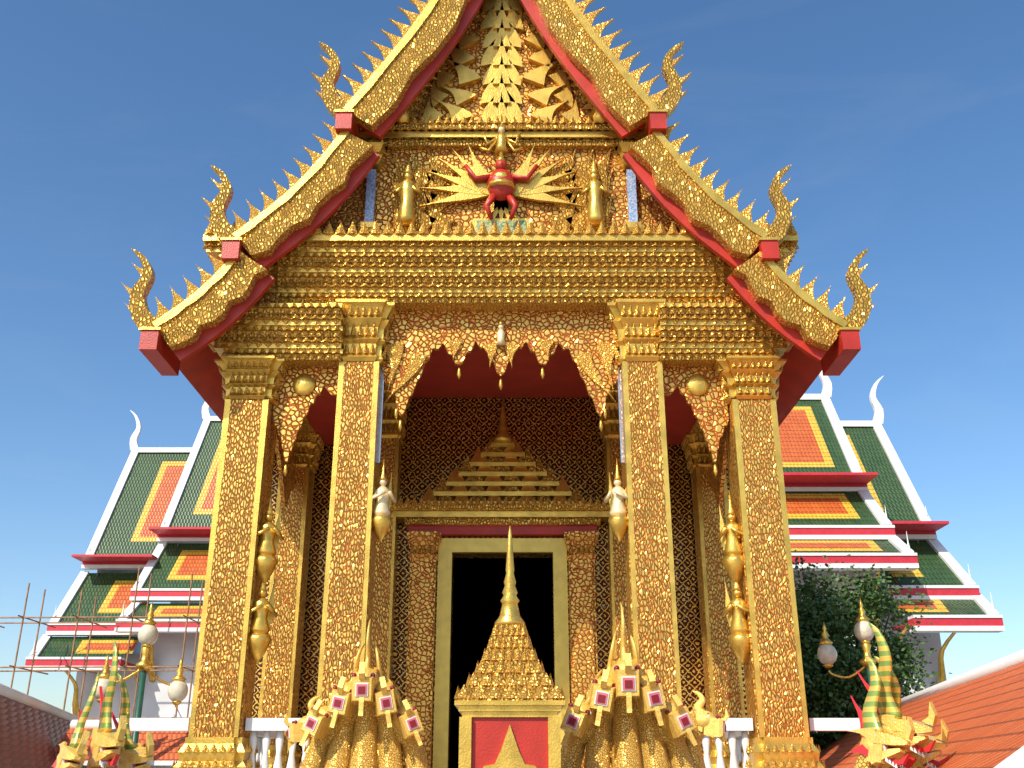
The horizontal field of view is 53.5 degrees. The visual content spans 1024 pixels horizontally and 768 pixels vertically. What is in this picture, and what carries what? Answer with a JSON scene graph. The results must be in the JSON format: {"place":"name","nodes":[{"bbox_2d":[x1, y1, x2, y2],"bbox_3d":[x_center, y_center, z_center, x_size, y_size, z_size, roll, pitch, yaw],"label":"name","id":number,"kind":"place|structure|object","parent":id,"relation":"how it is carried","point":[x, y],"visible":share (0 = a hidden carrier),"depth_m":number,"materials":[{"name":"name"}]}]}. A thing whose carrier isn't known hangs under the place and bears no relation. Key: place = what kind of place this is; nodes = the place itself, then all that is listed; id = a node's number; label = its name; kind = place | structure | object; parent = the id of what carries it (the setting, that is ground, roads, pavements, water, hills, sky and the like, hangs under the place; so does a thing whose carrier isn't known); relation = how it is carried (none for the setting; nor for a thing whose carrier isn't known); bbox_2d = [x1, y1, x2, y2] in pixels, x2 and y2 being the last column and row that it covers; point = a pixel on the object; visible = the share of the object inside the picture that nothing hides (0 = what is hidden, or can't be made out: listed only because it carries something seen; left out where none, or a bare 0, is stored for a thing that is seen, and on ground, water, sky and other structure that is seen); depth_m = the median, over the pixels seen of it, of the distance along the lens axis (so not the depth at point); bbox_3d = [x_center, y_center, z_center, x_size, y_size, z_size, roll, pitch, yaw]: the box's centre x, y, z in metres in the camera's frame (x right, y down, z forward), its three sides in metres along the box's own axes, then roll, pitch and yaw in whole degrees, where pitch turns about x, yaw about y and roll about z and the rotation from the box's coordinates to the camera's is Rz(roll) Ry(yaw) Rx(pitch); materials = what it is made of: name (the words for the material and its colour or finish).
{"place":"outdoors","nodes":[
{"label":"outdoors","id":0,"kind":"place"},
{"bbox_2d":[0,402,222,719],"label":"hall","id":1,"kind":"structure","parent":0,"point":[150,542],"depth_m":37.10,"materials":[{"name":"green tile"}]},
{"bbox_2d":[252,344,747,767],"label":"portico wall","id":2,"kind":"structure","parent":0,"point":[486,462],"depth_m":16.14,"materials":[{"name":"gold metal"}]},
{"bbox_2d":[0,0,1023,712],"label":"sky","id":3,"kind":"structure","parent":0,"point":[898,125],"materials":[{"name":"blue"}]},
{"bbox_2d":[779,371,1004,731],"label":"hall","id":4,"kind":"structure","parent":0,"point":[849,488],"depth_m":30.19,"materials":[{"name":"green tile"}]},
{"label":"ground","id":5,"kind":"structure","parent":0,"visible":0},
{"bbox_2d":[0,683,78,767],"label":"tiled roof","id":6,"kind":"structure","parent":5,"relation":"on","point":[33,730],"depth_m":12.83,"materials":[{"name":"tile"}]},
{"bbox_2d":[51,640,153,767],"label":"naga statue","id":7,"kind":"object","parent":5,"relation":"on","point":[109,746],"visible":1,"depth_m":6.29,"materials":[{"name":"gold metal"}]},
{"bbox_2d":[54,720,188,767],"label":"tiled roof","id":8,"kind":"structure","parent":5,"relation":"on","point":[166,745],"depth_m":14.46,"materials":[{"name":"tile"}]},
{"bbox_2d":[95,602,187,743],"bbox_3d":[-5.150,4.905,13.864,1.264,3.830,0.316,10,-23,-25],"label":"lamp","id":9,"kind":"object","parent":5,"relation":"on","point":[147,639],"visible":0.82,"depth_m":14.21,"materials":[{"name":"gold metal"}]},
{"bbox_2d":[299,619,428,767],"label":"naga statue","id":10,"kind":"object","parent":5,"relation":"on","point":[359,718],"visible":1,"depth_m":10.34,"materials":[{"name":"gold metal"}]},
{"bbox_2d":[112,718,859,767],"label":"balustrade","id":11,"kind":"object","parent":5,"relation":"on","point":[264,732],"depth_m":11.94,"materials":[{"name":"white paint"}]},
{"bbox_2d":[284,696,324,767],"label":"statue","id":12,"kind":"object","parent":11,"relation":"attached to","point":[295,733],"visible":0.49,"depth_m":10.51,"materials":[{"name":"gold metal"}]},
{"bbox_2d":[172,299,825,767],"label":"columns","id":13,"kind":"structure","parent":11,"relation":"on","point":[360,575],"depth_m":12.93,"materials":[{"name":"gold metal"}]},
{"bbox_2d":[249,458,749,663],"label":"angels","id":14,"kind":"object","parent":13,"relation":"attached to","point":[264,612],"visible":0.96,"depth_m":12.61,"materials":[{"name":"gold metal"}]},
{"bbox_2d":[202,221,798,433],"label":"entablature","id":15,"kind":"structure","parent":13,"relation":"on","point":[301,322],"depth_m":13.63,"materials":[{"name":"gold metal"}]},
{"bbox_2d":[121,0,878,425],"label":"portico roof","id":16,"kind":"structure","parent":15,"relation":"on","point":[817,334],"depth_m":13.60,"materials":[{"name":"gold metal"}]},
{"bbox_2d":[256,0,744,302],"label":"pediment","id":17,"kind":"structure","parent":15,"relation":"on","point":[500,121],"depth_m":14.42,"materials":[{"name":"gold metal"}]},
{"bbox_2d":[273,311,728,506],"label":"valances","id":18,"kind":"object","parent":13,"relation":"on","point":[500,338],"visible":0.98,"depth_m":13.69,"materials":[{"name":"gold metal"}]},
{"bbox_2d":[685,691,729,767],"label":"statue","id":19,"kind":"object","parent":11,"relation":"on","point":[708,723],"visible":0.89,"depth_m":10.54,"materials":[{"name":"gold metal"}]},
{"bbox_2d":[454,526,564,767],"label":"shrine","id":20,"kind":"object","parent":5,"relation":"on","point":[509,702],"depth_m":9.21,"materials":[{"name":"gold metal"}]},
{"bbox_2d":[560,602,697,767],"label":"naga statue","id":21,"kind":"object","parent":5,"relation":"on","point":[633,714],"visible":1,"depth_m":10.35,"materials":[{"name":"gold metal"}]},
{"bbox_2d":[817,598,875,685],"bbox_3d":[4.752,4.920,13.972,0.835,3.880,0.318,-9,-23,22],"label":"lamp","id":22,"kind":"object","parent":5,"relation":"on","point":[827,651],"visible":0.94,"depth_m":14.36,"materials":[{"name":"gold metal"}]},
{"bbox_2d":[792,548,951,749],"bbox_3d":[5.702,5.614,18.091,4.051,5.620,3.602,0,-21,0],"label":"tree","id":23,"kind":"object","parent":5,"relation":"on","point":[827,694],"visible":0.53,"depth_m":17.96,"materials":[{"name":"green plant"}]},
{"bbox_2d":[847,622,949,767],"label":"naga statue","id":24,"kind":"object","parent":5,"relation":"on","point":[890,735],"visible":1,"depth_m":6.30,"materials":[{"name":"gold metal"}]},
{"bbox_2d":[819,649,1023,767],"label":"tiled roof","id":25,"kind":"structure","parent":5,"relation":"on","point":[980,711],"depth_m":7.89,"materials":[{"name":"tile"}]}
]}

